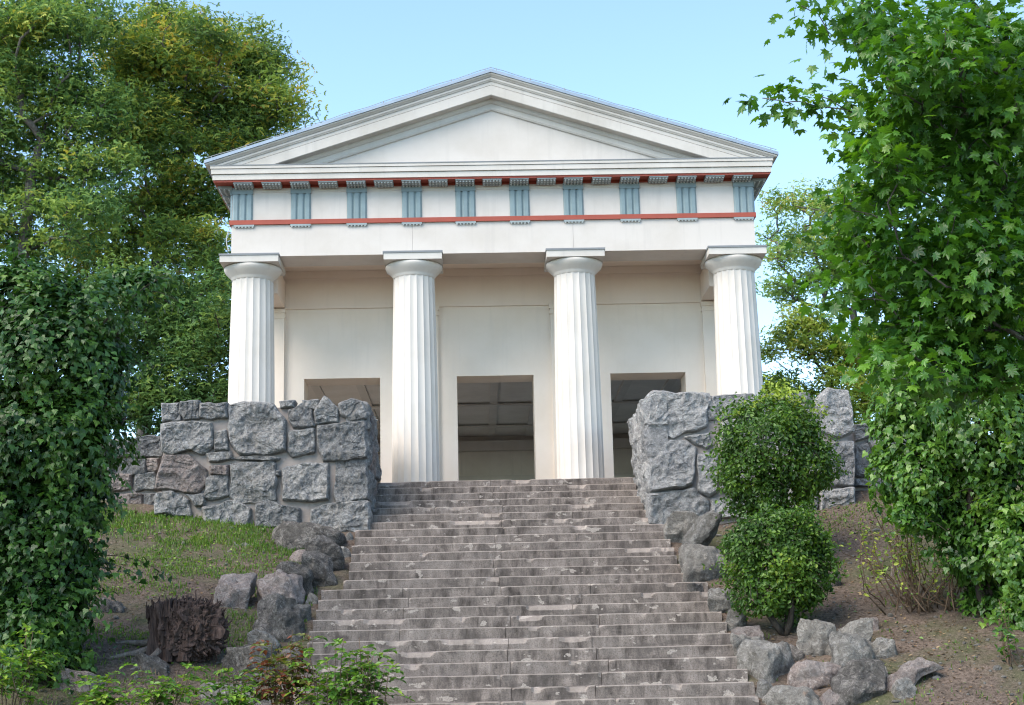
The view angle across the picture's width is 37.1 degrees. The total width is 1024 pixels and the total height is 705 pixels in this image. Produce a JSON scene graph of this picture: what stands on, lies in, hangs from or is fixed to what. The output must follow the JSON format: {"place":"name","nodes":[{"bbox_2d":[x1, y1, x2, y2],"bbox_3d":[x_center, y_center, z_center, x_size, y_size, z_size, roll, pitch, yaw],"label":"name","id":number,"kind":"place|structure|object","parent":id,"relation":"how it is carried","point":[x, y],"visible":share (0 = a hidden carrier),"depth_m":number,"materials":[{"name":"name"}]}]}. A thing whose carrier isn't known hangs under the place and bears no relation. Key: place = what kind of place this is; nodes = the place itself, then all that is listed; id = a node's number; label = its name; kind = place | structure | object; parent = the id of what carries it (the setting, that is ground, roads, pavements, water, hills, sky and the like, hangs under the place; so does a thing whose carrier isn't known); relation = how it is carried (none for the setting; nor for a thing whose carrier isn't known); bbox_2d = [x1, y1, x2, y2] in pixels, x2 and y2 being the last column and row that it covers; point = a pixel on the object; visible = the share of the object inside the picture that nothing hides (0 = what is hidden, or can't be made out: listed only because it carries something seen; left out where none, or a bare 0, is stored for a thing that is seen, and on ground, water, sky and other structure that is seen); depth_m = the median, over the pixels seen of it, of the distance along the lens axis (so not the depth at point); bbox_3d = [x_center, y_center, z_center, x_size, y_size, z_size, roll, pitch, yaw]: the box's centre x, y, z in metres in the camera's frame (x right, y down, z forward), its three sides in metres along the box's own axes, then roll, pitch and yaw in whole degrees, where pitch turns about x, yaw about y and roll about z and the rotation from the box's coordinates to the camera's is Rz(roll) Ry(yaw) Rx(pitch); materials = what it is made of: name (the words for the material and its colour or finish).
{"place":"outdoors","nodes":[
{"label":"outdoors","id":0,"kind":"place"},
{"bbox_2d":[0,480,1023,704],"bbox_3d":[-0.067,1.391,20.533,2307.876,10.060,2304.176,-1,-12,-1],"label":"ground","id":1,"kind":"structure","parent":0,"point":[967,674],"depth_m":19.00,"materials":[{"name":"soil"}]},
{"bbox_2d":[0,623,66,704],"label":"leafy weed","id":2,"kind":"object","parent":1,"relation":"on","point":[32,656],"visible":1,"depth_m":16.16,"materials":[{"name":"green plant"}]},
{"bbox_2d":[52,668,106,691],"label":"field stone","id":3,"kind":"object","parent":1,"relation":"on","point":[84,688],"visible":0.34,"depth_m":16.90,"materials":[{"name":"stone"}]},
{"bbox_2d":[0,0,162,398],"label":"linden tree","id":4,"kind":"object","parent":1,"relation":"on","point":[25,25],"visible":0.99,"depth_m":37.28,"materials":[{"name":"green plant"}]},
{"bbox_2d":[0,238,203,697],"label":"ivy thicket","id":5,"kind":"object","parent":1,"relation":"on","point":[55,438],"visible":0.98,"depth_m":17.47,"materials":[{"name":"green plant"}]},
{"bbox_2d":[63,670,142,704],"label":"leafy weed","id":6,"kind":"object","parent":1,"relation":"on","point":[100,697],"visible":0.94,"depth_m":16.19,"materials":[{"name":"green plant"}]},
{"bbox_2d":[92,597,124,612],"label":"field stone","id":7,"kind":"object","parent":1,"relation":"on","point":[115,607],"visible":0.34,"depth_m":19.27,"materials":[{"name":"stone"}]},
{"bbox_2d":[131,652,168,675],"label":"field stone","id":8,"kind":"object","parent":1,"relation":"on","point":[145,662],"visible":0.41,"depth_m":17.59,"materials":[{"name":"stone"}]},
{"bbox_2d":[79,250,231,435],"bbox_3d":[-8.025,0.891,33.913,5.184,6.751,3.305,-1,-12,-1],"label":"dark tree","id":9,"kind":"object","parent":1,"relation":"on","point":[195,347],"visible":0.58,"depth_m":33.75,"materials":[{"name":"green plant"}]},
{"bbox_2d":[108,661,215,704],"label":"leafy weed","id":10,"kind":"object","parent":1,"relation":"on","point":[153,693],"visible":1,"depth_m":16.09,"materials":[{"name":"green plant"}]},
{"bbox_2d":[106,590,232,669],"bbox_3d":[-4.072,3.310,18.151,1.456,0.939,0.839,2,-13,-16],"label":"tree stump","id":11,"kind":"object","parent":1,"relation":"on","point":[188,629],"visible":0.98,"depth_m":17.96,"materials":[{"name":"brown wood"}]},
{"bbox_2d":[40,0,328,436],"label":"linden tree","id":12,"kind":"object","parent":1,"relation":"on","point":[254,105],"visible":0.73,"depth_m":40.73,"materials":[{"name":"green plant"}]},
{"bbox_2d":[220,654,228,668],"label":"boulder","id":13,"kind":"object","parent":1,"relation":"on","point":[224,662],"visible":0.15,"depth_m":17.97,"materials":[{"name":"stone"}]},
{"bbox_2d":[194,667,268,704],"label":"leafy weed","id":14,"kind":"object","parent":1,"relation":"on","point":[239,697],"visible":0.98,"depth_m":16.18,"materials":[{"name":"green plant"}]},
{"bbox_2d":[213,572,256,608],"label":"boulder","id":15,"kind":"object","parent":1,"relation":"on","point":[235,590],"visible":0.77,"depth_m":19.88,"materials":[{"name":"stone"}]},
{"bbox_2d":[199,682,271,704],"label":"boulder","id":16,"kind":"object","parent":1,"relation":"on","point":[213,693],"visible":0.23,"depth_m":16.85,"materials":[{"name":"stone"}]},
{"bbox_2d":[92,396,381,531],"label":"rubble wall","id":17,"kind":"structure","parent":1,"relation":"on","point":[271,465],"depth_m":23.35,"materials":[{"name":"grey stone"}]},
{"bbox_2d":[226,644,275,685],"bbox_3d":[-3.029,3.736,17.784,0.599,0.657,0.563,-1,-12,-1],"label":"boulder","id":18,"kind":"object","parent":1,"relation":"on","point":[238,658],"visible":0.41,"depth_m":17.63,"materials":[{"name":"stone"}]},
{"bbox_2d":[247,629,280,653],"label":"boulder","id":19,"kind":"object","parent":1,"relation":"on","point":[255,636],"visible":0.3,"depth_m":18.52,"materials":[{"name":"stone"}]},
{"bbox_2d":[252,593,304,642],"bbox_3d":[-2.912,3.412,19.063,0.687,0.793,0.585,-1,-12,-1],"label":"boulder","id":20,"kind":"object","parent":1,"relation":"on","point":[279,616],"visible":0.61,"depth_m":18.89,"materials":[{"name":"stone"}]},
{"bbox_2d":[256,569,305,604],"bbox_3d":[-3.052,3.234,20.054,0.646,0.755,0.558,-1,-12,-1],"label":"boulder","id":21,"kind":"object","parent":1,"relation":"on","point":[281,582],"visible":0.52,"depth_m":19.93,"materials":[{"name":"stone"}]},
{"bbox_2d":[243,630,324,704],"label":"leafy weed","id":22,"kind":"object","parent":1,"relation":"on","point":[279,678],"visible":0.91,"depth_m":16.35,"materials":[{"name":"green plant"}]},
{"bbox_2d":[279,647,302,664],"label":"boulder","id":23,"kind":"object","parent":1,"relation":"on","point":[286,651],"visible":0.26,"depth_m":18.18,"materials":[{"name":"stone"}]},
{"bbox_2d":[276,561,314,595],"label":"boulder","id":24,"kind":"object","parent":1,"relation":"on","point":[305,573],"visible":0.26,"depth_m":20.41,"materials":[{"name":"stone"}]},
{"bbox_2d":[290,549,304,563],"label":"boulder","id":25,"kind":"object","parent":1,"relation":"on","point":[295,556],"visible":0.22,"depth_m":21.73,"materials":[{"name":"stone"}]},
{"bbox_2d":[297,604,311,620],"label":"boulder","id":26,"kind":"object","parent":1,"relation":"on","point":[305,609],"visible":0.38,"depth_m":19.44,"materials":[{"name":"stone"}]},
{"bbox_2d":[271,521,346,550],"bbox_3d":[-3.038,2.864,22.650,1.172,0.709,0.892,-1,-12,-1],"label":"boulder","id":27,"kind":"object","parent":1,"relation":"on","point":[291,534],"visible":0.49,"depth_m":22.31,"materials":[{"name":"stone"}]},
{"bbox_2d":[305,592,317,603],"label":"boulder","id":28,"kind":"object","parent":1,"relation":"on","point":[312,598],"visible":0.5,"depth_m":20.10,"materials":[{"name":"stone"}]},
{"bbox_2d":[301,551,337,586],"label":"boulder","id":29,"kind":"object","parent":1,"relation":"on","point":[319,564],"visible":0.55,"depth_m":20.79,"materials":[{"name":"stone"}]},
{"bbox_2d":[305,535,344,571],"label":"boulder","id":30,"kind":"object","parent":1,"relation":"on","point":[326,546],"visible":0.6,"depth_m":21.36,"materials":[{"name":"stone"}]},
{"bbox_2d":[341,546,350,557],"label":"boulder","id":31,"kind":"object","parent":1,"relation":"on","point":[346,552],"visible":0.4,"depth_m":21.96,"materials":[{"name":"stone"}]},
{"bbox_2d":[346,532,352,540],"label":"boulder","id":32,"kind":"object","parent":1,"relation":"on","point":[349,535],"visible":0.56,"depth_m":22.71,"materials":[{"name":"stone"}]},
{"bbox_2d":[321,639,414,704],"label":"leafy weed","id":33,"kind":"object","parent":1,"relation":"on","point":[371,699],"visible":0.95,"depth_m":15.93,"materials":[{"name":"green plant"}]},
{"bbox_2d":[204,67,778,482],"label":"temple","id":34,"kind":"structure","parent":1,"relation":"on","point":[490,274],"depth_m":27.09,"materials":[{"name":"stone"}]},
{"bbox_2d":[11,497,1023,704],"bbox_3d":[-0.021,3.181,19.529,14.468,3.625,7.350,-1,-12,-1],"label":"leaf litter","id":35,"kind":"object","parent":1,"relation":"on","point":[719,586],"visible":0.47,"depth_m":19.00,"materials":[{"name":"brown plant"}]},
{"bbox_2d":[23,500,1023,704],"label":"pebbles","id":36,"kind":"object","parent":1,"relation":"on","point":[997,667],"visible":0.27,"depth_m":18.70,"materials":[{"name":"stone"}]},
{"bbox_2d":[293,477,758,704],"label":"stone staircase","id":37,"kind":"structure","parent":1,"relation":"on","point":[582,596],"depth_m":19.92,"materials":[{"name":"grey stone"}]},
{"bbox_2d":[285,636,377,704],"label":"leafy weed","id":38,"kind":"object","parent":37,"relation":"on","point":[332,688],"visible":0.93,"depth_m":15.94,"materials":[{"name":"green plant"}]},
{"bbox_2d":[50,504,1016,703],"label":"ground cover","id":39,"kind":"object","parent":1,"relation":"on","point":[314,590],"visible":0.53,"depth_m":21.35,"materials":[{"name":"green plant"}]},
{"bbox_2d":[663,511,697,542],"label":"boulder","id":40,"kind":"object","parent":1,"relation":"on","point":[677,525],"visible":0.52,"depth_m":22.36,"materials":[{"name":"stone"}]},
{"bbox_2d":[687,583,703,591],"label":"boulder","id":41,"kind":"object","parent":1,"relation":"on","point":[694,587],"visible":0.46,"depth_m":20.09,"materials":[{"name":"stone"}]},
{"bbox_2d":[678,510,721,552],"bbox_3d":[2.663,2.667,21.890,0.705,0.784,0.678,-1,-12,-1],"label":"boulder","id":42,"kind":"object","parent":1,"relation":"on","point":[703,530],"visible":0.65,"depth_m":21.67,"materials":[{"name":"stone"}]},
{"bbox_2d":[678,544,724,581],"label":"boulder","id":43,"kind":"object","parent":1,"relation":"on","point":[692,557],"visible":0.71,"depth_m":20.79,"materials":[{"name":"stone"}]},
{"bbox_2d":[707,588,733,612],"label":"boulder","id":44,"kind":"object","parent":1,"relation":"on","point":[717,601],"visible":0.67,"depth_m":19.57,"materials":[{"name":"stone"}]},
{"bbox_2d":[725,609,746,630],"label":"boulder","id":45,"kind":"object","parent":1,"relation":"on","point":[732,621],"visible":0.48,"depth_m":19.02,"materials":[{"name":"stone"}]},
{"bbox_2d":[730,633,760,655],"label":"boulder","id":46,"kind":"object","parent":1,"relation":"on","point":[736,640],"visible":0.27,"depth_m":18.19,"materials":[{"name":"stone"}]},
{"bbox_2d":[731,625,764,639],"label":"boulder","id":47,"kind":"object","parent":1,"relation":"on","point":[751,631],"visible":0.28,"depth_m":18.67,"materials":[{"name":"stone"}]},
{"bbox_2d":[755,679,772,698],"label":"boulder","id":48,"kind":"object","parent":1,"relation":"on","point":[763,687],"visible":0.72,"depth_m":17.02,"materials":[{"name":"stone"}]},
{"bbox_2d":[736,639,794,682],"bbox_3d":[2.927,3.704,17.753,0.807,0.745,0.698,-1,-12,-1],"label":"boulder","id":49,"kind":"object","parent":1,"relation":"on","point":[770,662],"visible":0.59,"depth_m":17.63,"materials":[{"name":"stone"}]},
{"bbox_2d":[627,387,921,523],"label":"rubble wall","id":50,"kind":"structure","parent":1,"relation":"on","point":[669,432],"depth_m":23.57,"materials":[{"name":"stone"}]},
{"bbox_2d":[701,497,849,635],"bbox_3d":[3.294,2.661,18.846,1.766,1.743,1.248,-1,-12,-1],"label":"clipped shrub","id":51,"kind":"object","parent":1,"relation":"on","point":[794,583],"visible":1,"depth_m":18.74,"materials":[{"name":"green plant"}]},
{"bbox_2d":[701,375,851,563],"bbox_3d":[3.726,1.642,21.091,2.058,2.727,1.539,-1,-12,-1],"label":"clipped shrub","id":52,"kind":"object","parent":1,"relation":"on","point":[792,424],"visible":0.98,"depth_m":21.01,"materials":[{"name":"green plant"}]},
{"bbox_2d":[779,642,803,660],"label":"boulder","id":53,"kind":"object","parent":1,"relation":"on","point":[797,654],"visible":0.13,"depth_m":18.01,"materials":[{"name":"stone"}]},
{"bbox_2d":[762,685,822,704],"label":"boulder","id":54,"kind":"object","parent":1,"relation":"on","point":[785,695],"visible":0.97,"depth_m":16.75,"materials":[{"name":"grey stone"}]},
{"bbox_2d":[787,659,840,689],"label":"boulder","id":55,"kind":"object","parent":1,"relation":"on","point":[814,675],"visible":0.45,"depth_m":17.24,"materials":[{"name":"stone"}]},
{"bbox_2d":[796,618,835,655],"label":"boulder","id":56,"kind":"object","parent":1,"relation":"on","point":[813,637],"visible":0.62,"depth_m":18.10,"materials":[{"name":"stone"}]},
{"bbox_2d":[759,295,885,424],"bbox_3d":[6.862,1.263,33.401,3.853,5.101,2.764,-1,-12,-1],"label":"yellowing shrub","id":57,"kind":"object","parent":1,"relation":"on","point":[804,329],"visible":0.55,"depth_m":33.25,"materials":[{"name":"green plant"}]},
{"bbox_2d":[755,172,894,418],"bbox_3d":[7.906,-0.107,37.410,4.833,9.402,4.096,-1,-12,-1],"label":"thin tree","id":58,"kind":"object","parent":1,"relation":"on","point":[796,252],"visible":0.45,"depth_m":37.53,"materials":[{"name":"green plant"}]},
{"bbox_2d":[819,689,839,704],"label":"boulder","id":59,"kind":"object","parent":1,"relation":"on","point":[829,697],"visible":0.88,"depth_m":16.76,"materials":[{"name":"stone"}]},
{"bbox_2d":[820,572,840,586],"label":"field stone","id":60,"kind":"object","parent":1,"relation":"on","point":[837,584],"visible":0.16,"depth_m":20.12,"materials":[{"name":"stone"}]},
{"bbox_2d":[825,618,873,655],"bbox_3d":[3.969,3.462,18.044,0.589,0.618,0.469,-1,-12,-1],"label":"boulder","id":61,"kind":"object","parent":1,"relation":"on","point":[862,627],"visible":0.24,"depth_m":17.95,"materials":[{"name":"stone"}]},
{"bbox_2d":[829,631,874,667],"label":"boulder","id":62,"kind":"object","parent":1,"relation":"on","point":[845,647],"visible":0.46,"depth_m":17.51,"materials":[{"name":"stone"}]},
{"bbox_2d":[831,658,885,704],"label":"boulder","id":63,"kind":"object","parent":1,"relation":"on","point":[856,681],"visible":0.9,"depth_m":16.83,"materials":[{"name":"stone"}]},
{"bbox_2d":[859,617,878,630],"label":"boulder","id":64,"kind":"object","parent":1,"relation":"on","point":[875,626],"visible":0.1,"depth_m":18.48,"materials":[{"name":"stone"}]},
{"bbox_2d":[722,0,1023,425],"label":"maple tree","id":65,"kind":"object","parent":1,"relation":"on","point":[972,249],"visible":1,"depth_m":11.99,"materials":[{"name":"green plant"}]},
{"bbox_2d":[870,536,879,573],"bbox_3d":[4.863,2.744,20.464,0.163,0.581,0.252,-8,-14,28],"label":"seedling","id":66,"kind":"object","parent":1,"relation":"on","point":[874,550],"visible":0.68,"depth_m":20.45,"materials":[{"name":"green plant"}]},
{"bbox_2d":[871,637,897,658],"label":"boulder","id":67,"kind":"object","parent":1,"relation":"on","point":[882,647],"visible":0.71,"depth_m":17.71,"materials":[{"name":"stone"}]},
{"bbox_2d":[890,565,904,577],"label":"field stone","id":68,"kind":"object","parent":1,"relation":"on","point":[898,573],"visible":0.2,"depth_m":20.26,"materials":[{"name":"stone"}]},
{"bbox_2d":[891,677,916,699],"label":"boulder","id":69,"kind":"object","parent":1,"relation":"on","point":[903,688],"visible":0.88,"depth_m":16.69,"materials":[{"name":"stone"}]},
{"bbox_2d":[885,657,943,691],"bbox_3d":[4.448,3.603,17.044,0.702,0.391,0.327,2,-13,-14],"label":"boulder","id":70,"kind":"object","parent":1,"relation":"on","point":[916,669],"visible":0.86,"depth_m":16.95,"materials":[{"name":"stone"}]},
{"bbox_2d":[833,492,1014,614],"bbox_3d":[5.133,2.432,19.137,2.114,1.711,1.768,-1,-12,-1],"label":"dry shrub","id":71,"kind":"object","parent":1,"relation":"on","point":[918,597],"visible":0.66,"depth_m":18.99,"materials":[{"name":"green plant"}]},
{"bbox_2d":[850,9,1023,427],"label":"dense tree","id":72,"kind":"object","parent":1,"relation":"on","point":[940,207],"visible":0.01,"depth_m":36.48,"materials":[{"name":"green plant"}]},
{"bbox_2d":[860,312,1023,631],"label":"climber thicket","id":73,"kind":"object","parent":1,"relation":"on","point":[965,465],"visible":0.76,"depth_m":18.44,"materials":[{"name":"green plant"}]},
{"bbox_2d":[987,601,1023,667],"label":"leafy weed","id":74,"kind":"object","parent":1,"relation":"on","point":[1007,633],"visible":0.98,"depth_m":17.13,"materials":[{"name":"green plant"}]},
{"bbox_2d":[0,0,1023,438],"label":"sky","id":75,"kind":"structure","parent":0,"point":[679,60],"materials":[{"name":"blue"}]},
{"bbox_2d":[34,497,1023,704],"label":"grass","id":76,"kind":"structure","parent":0,"point":[202,541],"depth_m":22.00,"materials":[{"name":"green plant"}]}
]}

